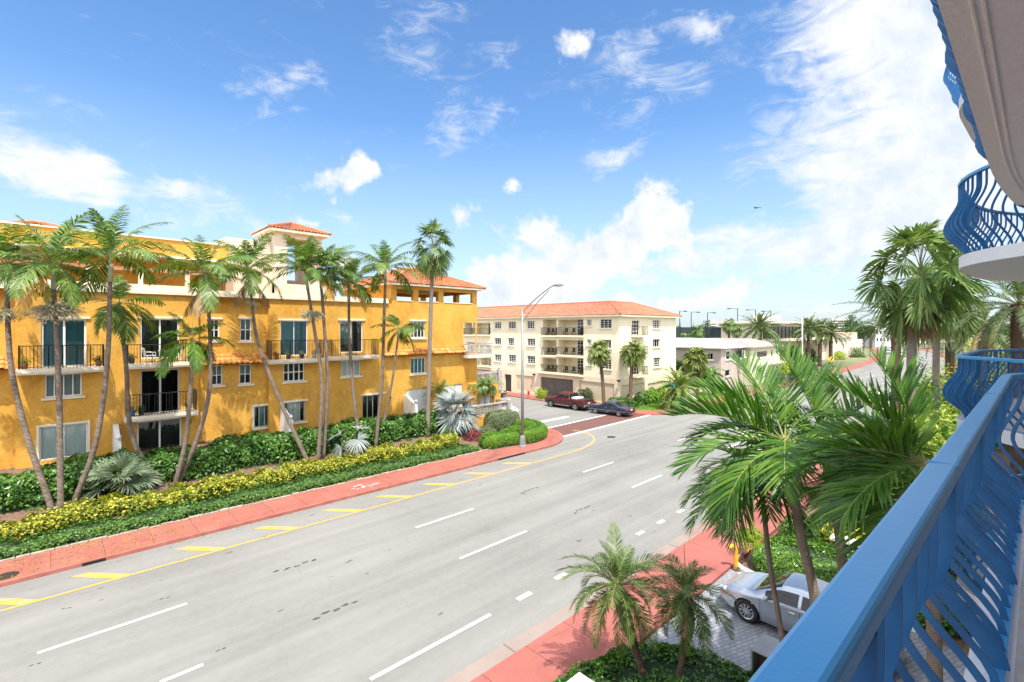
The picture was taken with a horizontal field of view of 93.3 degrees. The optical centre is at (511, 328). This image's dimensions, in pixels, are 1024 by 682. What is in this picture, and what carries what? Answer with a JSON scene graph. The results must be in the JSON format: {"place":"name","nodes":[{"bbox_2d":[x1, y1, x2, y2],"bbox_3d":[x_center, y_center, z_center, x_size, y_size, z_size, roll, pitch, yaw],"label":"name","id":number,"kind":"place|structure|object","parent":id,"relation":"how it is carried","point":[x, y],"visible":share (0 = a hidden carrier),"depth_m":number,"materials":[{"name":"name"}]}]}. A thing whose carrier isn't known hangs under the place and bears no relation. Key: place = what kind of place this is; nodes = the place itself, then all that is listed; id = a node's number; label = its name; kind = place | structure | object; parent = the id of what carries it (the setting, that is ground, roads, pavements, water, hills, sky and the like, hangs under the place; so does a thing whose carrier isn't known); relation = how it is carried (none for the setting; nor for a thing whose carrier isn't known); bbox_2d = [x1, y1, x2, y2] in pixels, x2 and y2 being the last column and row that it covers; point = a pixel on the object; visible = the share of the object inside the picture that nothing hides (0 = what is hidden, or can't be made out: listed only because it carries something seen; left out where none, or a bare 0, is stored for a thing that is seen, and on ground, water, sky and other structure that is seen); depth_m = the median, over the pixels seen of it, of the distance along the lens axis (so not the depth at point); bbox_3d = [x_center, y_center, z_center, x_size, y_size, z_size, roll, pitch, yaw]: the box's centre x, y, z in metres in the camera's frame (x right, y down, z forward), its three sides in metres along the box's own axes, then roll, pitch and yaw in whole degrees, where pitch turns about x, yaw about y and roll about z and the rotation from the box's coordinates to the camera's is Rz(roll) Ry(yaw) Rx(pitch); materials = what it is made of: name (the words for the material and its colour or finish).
{"place":"outdoors","nodes":[
{"label":"outdoors","id":0,"kind":"place"},
{"bbox_2d":[0,412,483,559],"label":"planting bed","id":1,"kind":"object","parent":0,"point":[16,515],"visible":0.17,"depth_m":27.18,"materials":[{"name":"brown soil"}]},
{"bbox_2d":[0,223,100,511],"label":"feather palm","id":2,"kind":"object","parent":1,"relation":"on","point":[7,315],"visible":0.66,"depth_m":21.85,"materials":[{"name":"green plant"}]},
{"bbox_2d":[0,211,126,508],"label":"feather palm","id":3,"kind":"object","parent":1,"relation":"on","point":[54,310],"visible":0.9,"depth_m":21.74,"materials":[{"name":"green plant"}]},
{"bbox_2d":[25,204,189,505],"bbox_3d":[-18.616,1.549,22.621,5.719,13.945,5.707,0,0,21],"label":"feather palm","id":4,"kind":"object","parent":1,"relation":"on","point":[109,239],"visible":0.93,"depth_m":22.55,"materials":[{"name":"green plant"}]},
{"bbox_2d":[60,273,166,487],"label":"feather palm","id":5,"kind":"object","parent":1,"relation":"on","point":[120,320],"visible":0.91,"depth_m":25.29,"materials":[{"name":"green plant"}]},
{"bbox_2d":[78,451,162,504],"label":"fan palm","id":6,"kind":"object","parent":1,"relation":"on","point":[129,465],"visible":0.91,"depth_m":23.94,"materials":[{"name":"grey plant"}]},
{"bbox_2d":[152,312,234,485],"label":"feather palm","id":7,"kind":"object","parent":1,"relation":"on","point":[173,349],"visible":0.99,"depth_m":25.42,"materials":[{"name":"green plant"}]},
{"bbox_2d":[145,235,259,482],"bbox_3d":[-16.466,1.725,25.783,5.718,13.475,4.896,0,0,18],"label":"feather palm","id":8,"kind":"object","parent":1,"relation":"on","point":[206,286],"visible":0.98,"depth_m":25.77,"materials":[{"name":"green plant"}]},
{"bbox_2d":[0,408,448,513],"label":"hedge","id":9,"kind":"object","parent":1,"relation":"on","point":[227,453],"visible":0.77,"depth_m":27.66,"materials":[{"name":"green plant"}]},
{"bbox_2d":[0,432,459,539],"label":"hedge","id":10,"kind":"object","parent":1,"relation":"on","point":[64,514],"visible":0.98,"depth_m":24.46,"materials":[{"name":"yellow plant"}]},
{"bbox_2d":[0,444,479,558],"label":"groundcover","id":11,"kind":"object","parent":1,"relation":"on","point":[80,530],"visible":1,"depth_m":23.41,"materials":[{"name":"green plant"}]},
{"bbox_2d":[0,449,487,561],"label":"edging","id":12,"kind":"object","parent":1,"relation":"on","point":[76,543],"visible":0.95,"depth_m":22.47,"materials":[{"name":"concrete"}]},
{"bbox_2d":[196,231,308,462],"bbox_3d":[-16.174,1.414,29.796,5.610,14.393,5.745,0,0,-44],"label":"feather palm","id":13,"kind":"object","parent":1,"relation":"on","point":[248,248],"visible":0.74,"depth_m":29.57,"materials":[{"name":"green plant"}]},
{"bbox_2d":[252,234,356,462],"bbox_3d":[-12.880,1.384,30.051,6.014,14.264,5.574,0,0,-44],"label":"feather palm","id":14,"kind":"object","parent":1,"relation":"on","point":[311,314],"visible":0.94,"depth_m":30.18,"materials":[{"name":"green plant"}]},
{"bbox_2d":[277,237,359,458],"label":"feather palm","id":15,"kind":"object","parent":1,"relation":"on","point":[325,264],"visible":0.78,"depth_m":30.91,"materials":[{"name":"green plant"}]},
{"bbox_2d":[309,257,387,448],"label":"feather palm","id":16,"kind":"object","parent":1,"relation":"on","point":[350,266],"visible":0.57,"depth_m":33.11,"materials":[{"name":"green plant"}]},
{"bbox_2d":[326,425,371,457],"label":"fan palm","id":17,"kind":"object","parent":1,"relation":"on","point":[350,445],"visible":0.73,"depth_m":31.31,"materials":[{"name":"plant"}]},
{"bbox_2d":[344,239,424,447],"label":"feather palm","id":18,"kind":"object","parent":1,"relation":"on","point":[383,254],"visible":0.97,"depth_m":33.69,"materials":[{"name":"green plant"}]},
{"bbox_2d":[369,314,424,433],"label":"feather palm","id":19,"kind":"object","parent":1,"relation":"on","point":[396,320],"visible":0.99,"depth_m":34.44,"materials":[{"name":"green plant"}]},
{"bbox_2d":[410,218,455,436],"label":"fan palm","id":20,"kind":"object","parent":1,"relation":"on","point":[432,264],"visible":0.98,"depth_m":36.83,"materials":[{"name":"green plant"}]},
{"bbox_2d":[433,390,483,434],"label":"fan palm","id":21,"kind":"object","parent":1,"relation":"on","point":[463,417],"visible":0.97,"depth_m":37.80,"materials":[{"name":"silver plant"}]},
{"bbox_2d":[0,429,560,581],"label":"pavement","id":22,"kind":"structure","parent":0,"point":[229,516],"depth_m":22.83,"materials":[{"name":"red concrete"}]},
{"bbox_2d":[1,450,537,575],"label":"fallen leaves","id":23,"kind":"object","parent":22,"relation":"on","point":[158,533],"visible":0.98,"depth_m":20.22,"materials":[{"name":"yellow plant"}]},
{"bbox_2d":[518,284,563,447],"bbox_3d":[2.063,2.882,34.749,0.600,11.935,4.307,0,0,-44],"label":"street lamp","id":24,"kind":"object","parent":22,"relation":"on","point":[522,442],"visible":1,"depth_m":36.00,"materials":[{"name":"metal"}]},
{"bbox_2d":[0,347,944,681],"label":"road","id":25,"kind":"structure","parent":0,"point":[400,579],"depth_m":17.30,"materials":[{"name":"grey asphalt"}]},
{"bbox_2d":[0,430,594,611],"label":"road marking","id":26,"kind":"object","parent":25,"relation":"on","point":[22,602],"visible":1,"depth_m":19.81,"materials":[{"name":"yellow paint"}]},
{"bbox_2d":[37,355,921,681],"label":"road marking","id":27,"kind":"object","parent":25,"relation":"on","point":[525,595],"visible":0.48,"depth_m":14.66,"materials":[{"name":"white paint"}]},
{"bbox_2d":[443,346,944,681],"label":"gutter","id":28,"kind":"object","parent":25,"relation":"on","point":[474,670],"visible":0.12,"depth_m":14.28,"materials":[{"name":"concrete"}]},
{"bbox_2d":[0,0,1023,327],"label":"sky","id":29,"kind":"structure","parent":0,"point":[603,150],"materials":[{"name":"blue"}]},
{"bbox_2d":[501,396,670,447],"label":"side road","id":30,"kind":"structure","parent":0,"point":[539,410],"depth_m":49.23,"materials":[{"name":"grey asphalt"}]},
{"bbox_2d":[544,391,593,410],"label":"pickup truck","id":31,"kind":"object","parent":30,"relation":"on","point":[575,401],"visible":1,"depth_m":53.69,"materials":[{"name":"red paint"}]},
{"bbox_2d":[550,414,643,434],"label":"crosswalk","id":32,"kind":"structure","parent":30,"relation":"on","point":[588,424],"depth_m":45.59,"materials":[{"name":"brick"}]},
{"bbox_2d":[589,400,635,416],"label":"sedan","id":33,"kind":"object","parent":30,"relation":"on","point":[618,408],"visible":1,"depth_m":49.65,"materials":[{"name":"blue paint"}]},
{"bbox_2d":[635,389,742,409],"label":"lawn","id":34,"kind":"structure","parent":0,"point":[670,406],"depth_m":54.74,"materials":[{"name":"green plant"}]},
{"bbox_2d":[619,340,648,406],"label":"fan palm","id":35,"kind":"object","parent":34,"relation":"on","point":[632,357],"visible":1,"depth_m":53.78,"materials":[{"name":"green plant"}]},
{"bbox_2d":[506,346,879,413],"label":"pavement","id":36,"kind":"structure","parent":0,"point":[870,360],"depth_m":65.49,"materials":[{"name":"red concrete"}]},
{"bbox_2d":[586,339,611,402],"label":"fan palm","id":37,"kind":"object","parent":36,"relation":"on","point":[600,356],"visible":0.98,"depth_m":53.13,"materials":[{"name":"green plant"}]},
{"bbox_2d":[652,366,707,410],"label":"date palm","id":38,"kind":"object","parent":36,"relation":"on","point":[678,388],"visible":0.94,"depth_m":52.57,"materials":[{"name":"green plant"}]},
{"bbox_2d":[683,345,709,402],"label":"fan palm","id":39,"kind":"object","parent":36,"relation":"on","point":[692,362],"visible":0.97,"depth_m":56.56,"materials":[{"name":"green plant"}]},
{"bbox_2d":[479,346,956,681],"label":"pavement","id":40,"kind":"structure","parent":0,"point":[555,655],"depth_m":14.19,"materials":[{"name":"pink concrete"}]},
{"bbox_2d":[511,336,1008,409],"bbox_3d":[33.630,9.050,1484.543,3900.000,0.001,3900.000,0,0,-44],"label":"ground","id":41,"kind":"structure","parent":0,"point":[849,361],"depth_m":135.39,"materials":[{"name":"green plant"}]},
{"bbox_2d":[0,220,501,468],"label":"apartment building","id":42,"kind":"structure","parent":41,"relation":"on","point":[243,399],"depth_m":32.92,"materials":[{"name":"yellow paint"}]},
{"bbox_2d":[41,373,84,400],"bbox_3d":[-24.528,3.175,26.437,1.766,1.388,0.378,0,0,-44],"label":"window","id":43,"kind":"structure","parent":42,"relation":"in","point":[71,382],"depth_m":26.61,"materials":[{"name":"white"}]},
{"bbox_2d":[36,420,89,460],"bbox_3d":[-24.548,6.138,26.473,2.148,1.922,0.298,0,0,-44],"label":"window","id":44,"kind":"structure","parent":42,"relation":"in","point":[76,435],"depth_m":26.61,"materials":[{"name":"white"}]},
{"bbox_2d":[38,316,89,367],"bbox_3d":[-24.527,0.739,26.465,2.141,2.787,0.338,0,0,-44],"label":"window","id":45,"kind":"structure","parent":42,"relation":"in","point":[70,333],"depth_m":26.65,"materials":[{"name":"white"}]},
{"bbox_2d":[137,417,180,447],"bbox_3d":[-21.772,6.464,29.757,2.818,2.015,0.930,0,0,-44],"label":"window","id":46,"kind":"structure","parent":42,"relation":"in","point":[152,433],"depth_m":30.06,"materials":[{"name":"white"}]},
{"bbox_2d":[137,316,182,358],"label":"window","id":47,"kind":"structure","parent":42,"relation":"in","point":[165,324],"depth_m":29.93,"materials":[{"name":"white"}]},
{"bbox_2d":[140,368,179,412],"bbox_3d":[-21.460,3.830,29.467,1.967,2.683,0.080,0,0,-44],"label":"window","id":48,"kind":"structure","parent":42,"relation":"in","point":[149,382],"depth_m":29.42,"materials":[{"name":"grey glass"}]},
{"bbox_2d":[212,365,225,387],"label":"window","id":49,"kind":"structure","parent":42,"relation":"in","point":[217,369],"depth_m":31.97,"materials":[{"name":"white"}]},
{"bbox_2d":[237,317,253,342],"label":"window","id":50,"kind":"structure","parent":42,"relation":"in","point":[245,322],"depth_m":33.06,"materials":[{"name":"white glass"}]},
{"bbox_2d":[237,364,253,386],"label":"window","id":51,"kind":"structure","parent":42,"relation":"in","point":[244,369],"depth_m":33.12,"materials":[{"name":"white"}]},
{"bbox_2d":[252,403,267,430],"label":"window","id":52,"kind":"structure","parent":42,"relation":"in","point":[259,411],"depth_m":33.76,"materials":[{"name":"teal"}]},
{"bbox_2d":[281,363,306,383],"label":"window","id":53,"kind":"structure","parent":42,"relation":"in","point":[294,372],"depth_m":35.41,"materials":[{"name":"white"}]},
{"bbox_2d":[278,318,310,355],"bbox_3d":[-15.735,0.649,34.868,2.236,2.665,0.338,0,0,-44],"label":"window","id":54,"kind":"structure","parent":42,"relation":"in","point":[297,329],"depth_m":34.93,"materials":[{"name":"white"}]},
{"bbox_2d":[283,399,307,424],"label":"window","id":55,"kind":"structure","parent":42,"relation":"in","point":[296,408],"depth_m":35.14,"materials":[{"name":"grey glass"}]},
{"bbox_2d":[339,360,362,378],"bbox_3d":[-12.634,3.190,37.804,1.853,1.380,0.378,0,0,-44],"label":"window","id":56,"kind":"structure","parent":42,"relation":"in","point":[345,368],"depth_m":37.86,"materials":[{"name":"white glass"}]},
{"bbox_2d":[338,319,364,352],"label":"window","id":57,"kind":"structure","parent":42,"relation":"in","point":[356,324],"depth_m":38.29,"materials":[{"name":"white"}]},
{"bbox_2d":[360,392,385,418],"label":"window","id":58,"kind":"structure","parent":42,"relation":"in","point":[369,402],"depth_m":39.83,"materials":[{"name":"grey glass"}]},
{"bbox_2d":[406,388,426,411],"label":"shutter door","id":59,"kind":"structure","parent":42,"relation":"in","point":[415,394],"depth_m":42.16,"materials":[{"name":"white metal"}]},
{"bbox_2d":[409,357,426,375],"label":"window","id":60,"kind":"structure","parent":42,"relation":"in","point":[417,364],"depth_m":42.15,"materials":[{"name":"white"}]},
{"bbox_2d":[0,428,562,586],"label":"kerb","id":61,"kind":"structure","parent":41,"relation":"on","point":[107,557],"depth_m":21.82,"materials":[{"name":"red paint"}]},
{"bbox_2d":[469,399,510,426],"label":"balustrade wall","id":62,"kind":"structure","parent":41,"relation":"on","point":[507,403],"depth_m":43.94,"materials":[{"name":"white paint"}]},
{"bbox_2d":[464,301,681,403],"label":"apartment building","id":63,"kind":"structure","parent":41,"relation":"on","point":[652,330],"depth_m":61.95,"materials":[{"name":"beige paint"}]},
{"bbox_2d":[542,377,572,395],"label":"garage door","id":64,"kind":"structure","parent":63,"relation":"in","point":[554,386],"depth_m":62.15,"materials":[{"name":"grey metal"}]},
{"bbox_2d":[643,386,664,403],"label":"shrub","id":65,"kind":"object","parent":41,"relation":"on","point":[654,398],"visible":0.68,"depth_m":57.11,"materials":[{"name":"green plant"}]},
{"bbox_2d":[676,323,720,337],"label":"court fence","id":66,"kind":"object","parent":41,"relation":"on","point":[714,332],"visible":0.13,"depth_m":119.34,"materials":[{"name":"teal metal"}]},
{"bbox_2d":[470,349,943,681],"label":"kerb","id":67,"kind":"structure","parent":41,"relation":"on","point":[520,651],"depth_m":14.06,"materials":[{"name":"pink concrete"}]},
{"bbox_2d":[676,338,746,387],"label":"house","id":68,"kind":"structure","parent":41,"relation":"on","point":[714,349],"depth_m":73.33,"materials":[{"name":"grey paint"}]},
{"bbox_2d":[713,338,785,384],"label":"house","id":69,"kind":"structure","parent":41,"relation":"on","point":[765,350],"depth_m":79.82,"materials":[{"name":"paint"}]},
{"bbox_2d":[736,310,783,340],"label":"date palm","id":70,"kind":"object","parent":41,"relation":"on","point":[759,322],"visible":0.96,"depth_m":91.65,"materials":[{"name":"green plant"}]},
{"bbox_2d":[710,315,826,359],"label":"office building","id":71,"kind":"structure","parent":41,"relation":"on","point":[784,333],"depth_m":117.36,"materials":[{"name":"paint"}]},
{"bbox_2d":[789,312,831,368],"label":"date palm","id":72,"kind":"object","parent":41,"relation":"on","point":[809,323],"visible":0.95,"depth_m":103.51,"materials":[{"name":"green plant"}]},
{"bbox_2d":[800,318,836,365],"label":"date palm","id":73,"kind":"object","parent":41,"relation":"on","point":[819,344],"visible":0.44,"depth_m":114.55,"materials":[{"name":"green plant"}]},
{"bbox_2d":[812,317,849,365],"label":"date palm","id":74,"kind":"object","parent":41,"relation":"on","point":[835,326],"visible":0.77,"depth_m":113.42,"materials":[{"name":"green plant"}]},
{"bbox_2d":[825,332,862,359],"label":"building","id":75,"kind":"structure","parent":41,"relation":"on","point":[853,341],"depth_m":150.07,"materials":[{"name":"white paint"}]},
{"bbox_2d":[853,316,882,346],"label":"broadleaf tree","id":76,"kind":"object","parent":41,"relation":"on","point":[863,328],"visible":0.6,"depth_m":217.34,"materials":[{"name":"green plant"}]},
{"bbox_2d":[858,328,890,346],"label":"building","id":77,"kind":"structure","parent":41,"relation":"on","point":[876,342],"depth_m":235.00,"materials":[{"name":"white paint"}]},
{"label":"planting bed","id":78,"kind":"structure","parent":41,"relation":"on","visible":0},
{"bbox_2d":[483,409,519,431],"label":"shrub","id":79,"kind":"object","parent":78,"relation":"on","point":[498,420],"visible":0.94,"depth_m":41.46,"materials":[{"name":"green plant"}]},
{"bbox_2d":[478,418,547,448],"bbox_3d":[0.675,8.357,38.698,3.895,1.022,8.589,0,0,23],"label":"hedge","id":80,"kind":"object","parent":78,"relation":"on","point":[535,431],"visible":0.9,"depth_m":36.78,"materials":[{"name":"green plant"}]},
{"bbox_2d":[732,362,1009,654],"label":"verge","id":81,"kind":"structure","parent":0,"point":[746,562],"depth_m":18.84,"materials":[{"name":"green plant"}]},
{"bbox_2d":[558,522,679,678],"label":"pygmy date palm","id":82,"kind":"object","parent":81,"relation":"on","point":[624,603],"visible":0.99,"depth_m":11.38,"materials":[{"name":"green plant"}]},
{"bbox_2d":[552,640,754,681],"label":"hedge","id":83,"kind":"object","parent":81,"relation":"on","point":[660,666],"visible":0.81,"depth_m":11.89,"materials":[{"name":"green plant"}]},
{"bbox_2d":[639,549,738,678],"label":"pygmy date palm","id":84,"kind":"object","parent":81,"relation":"on","point":[686,612],"visible":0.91,"depth_m":11.24,"materials":[{"name":"green plant"}]},
{"bbox_2d":[735,520,770,551],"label":"shrub","id":85,"kind":"object","parent":81,"relation":"on","point":[753,540],"visible":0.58,"depth_m":18.45,"materials":[{"name":"yellow plant"}]},
{"bbox_2d":[773,512,830,542],"bbox_3d":[12.306,8.455,20.316,2.124,1.353,2.304,0,0,-44],"label":"shrub","id":86,"kind":"object","parent":81,"relation":"on","point":[784,531],"visible":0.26,"depth_m":20.18,"materials":[{"name":"green plant"}]},
{"bbox_2d":[639,569,967,681],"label":"driveway","id":87,"kind":"structure","parent":81,"relation":"on","point":[746,637],"depth_m":13.95,"materials":[{"name":"grey concrete"}]},
{"bbox_2d":[679,441,829,642],"bbox_3d":[5.075,5.746,10.176,3.080,6.522,2.964,0,0,-44],"label":"feather palm","id":88,"kind":"object","parent":87,"relation":"on","point":[763,507],"visible":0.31,"depth_m":9.66,"materials":[{"name":"green plant"}]},
{"bbox_2d":[750,633,778,671],"bbox_3d":[6.399,8.393,11.759,0.880,1.190,0.840,0,0,-44],"label":"utility box","id":89,"kind":"object","parent":87,"relation":"on","point":[763,647],"visible":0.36,"depth_m":11.88,"materials":[{"name":"metal"}]},
{"bbox_2d":[658,349,907,605],"bbox_3d":[5.055,4.720,9.122,4.003,8.578,3.925,0,0,-44],"label":"feather palm","id":90,"kind":"object","parent":87,"relation":"on","point":[729,475],"visible":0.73,"depth_m":8.93,"materials":[{"name":"green plant"}]},
{"bbox_2d":[720,572,906,661],"bbox_3d":[8.749,8.258,14.365,2.247,1.461,4.650,0,0,-44],"label":"silver sedan","id":91,"kind":"object","parent":87,"relation":"on","point":[751,592],"visible":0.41,"depth_m":14.49,"materials":[{"name":"grey paint"}]},
{"bbox_2d":[726,336,935,571],"bbox_3d":[6.181,4.580,9.571,3.949,8.859,3.776,0,0,-44],"label":"feather palm","id":92,"kind":"object","parent":87,"relation":"on","point":[817,398],"visible":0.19,"depth_m":9.69,"materials":[{"name":"green plant"}]},
{"bbox_2d":[776,343,944,681],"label":"feather palm","id":93,"kind":"object","parent":87,"relation":"on","point":[903,436],"visible":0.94,"depth_m":6.66,"materials":[{"name":"green plant"}]},
{"bbox_2d":[818,520,869,543],"bbox_3d":[13.637,8.324,19.341,2.296,1.425,2.219,0,0,-1],"label":"shrub","id":94,"kind":"object","parent":81,"relation":"on","point":[827,535],"visible":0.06,"depth_m":19.45,"materials":[{"name":"yellow plant"}]},
{"bbox_2d":[751,535,967,635],"bbox_3d":[11.634,8.473,16.651,3.087,1.112,6.106,0,0,-44],"label":"hedge","id":95,"kind":"object","parent":81,"relation":"on","point":[785,554],"visible":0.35,"depth_m":17.17,"materials":[{"name":"green plant"}]},
{"bbox_2d":[831,270,948,413],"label":"date palm","id":96,"kind":"object","parent":81,"relation":"on","point":[893,348],"visible":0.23,"depth_m":36.30,"materials":[{"name":"green plant"}]},
{"bbox_2d":[854,218,990,449],"bbox_3d":[17.866,2.151,20.897,4.469,13.698,4.366,0,0,-23],"label":"fan palm","id":97,"kind":"object","parent":81,"relation":"on","point":[915,318],"visible":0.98,"depth_m":20.60,"materials":[{"name":"green plant"}]},
{"bbox_2d":[897,404,957,493],"bbox_3d":[17.439,6.457,19.930,2.760,6.842,2.686,0,0,2],"label":"shrub","id":98,"kind":"object","parent":81,"relation":"on","point":[941,440],"visible":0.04,"depth_m":19.63,"materials":[{"name":"green plant"}]},
{"bbox_2d":[916,363,961,447],"bbox_3d":[28.329,5.831,31.982,4.384,8.486,3.893,0,0,-44],"label":"shrub","id":99,"kind":"object","parent":81,"relation":"on","point":[945,416],"visible":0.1,"depth_m":31.81,"materials":[{"name":"green plant"}]},
{"bbox_2d":[908,256,995,449],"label":"fan palm","id":100,"kind":"object","parent":81,"relation":"on","point":[960,332],"visible":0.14,"depth_m":27.35,"materials":[{"name":"green plant"}]},
{"bbox_2d":[920,373,988,513],"bbox_3d":[21.650,5.931,23.974,3.610,8.202,3.353,0,0,-44],"label":"shrub","id":101,"kind":"object","parent":81,"relation":"on","point":[949,404],"visible":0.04,"depth_m":23.72,"materials":[{"name":"green plant"}]},
{"bbox_2d":[916,425,998,636],"bbox_3d":[13.490,6.436,14.930,3.032,6.758,2.694,0,0,-44],"label":"shrub","id":102,"kind":"object","parent":81,"relation":"on","point":[952,573],"visible":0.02,"depth_m":15.04,"materials":[{"name":"green plant"}]},
{"bbox_2d":[917,297,998,427],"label":"date palm","id":103,"kind":"object","parent":81,"relation":"on","point":[948,354],"visible":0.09,"depth_m":39.76,"materials":[{"name":"green plant"}]},
{"bbox_2d":[945,290,1009,394],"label":"date palm","id":104,"kind":"object","parent":81,"relation":"on","point":[1002,338],"visible":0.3,"depth_m":36.78,"materials":[{"name":"green plant"}]},
{"bbox_2d":[950,273,1023,499],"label":"date palm","id":105,"kind":"object","parent":81,"relation":"on","point":[1013,311],"visible":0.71,"depth_m":23.94,"materials":[{"name":"green plant"}]},
{"bbox_2d":[748,0,1023,681],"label":"apartment tower","id":106,"kind":"structure","parent":0,"point":[858,620],"depth_m":2.07,"materials":[{"name":"blue paint"}]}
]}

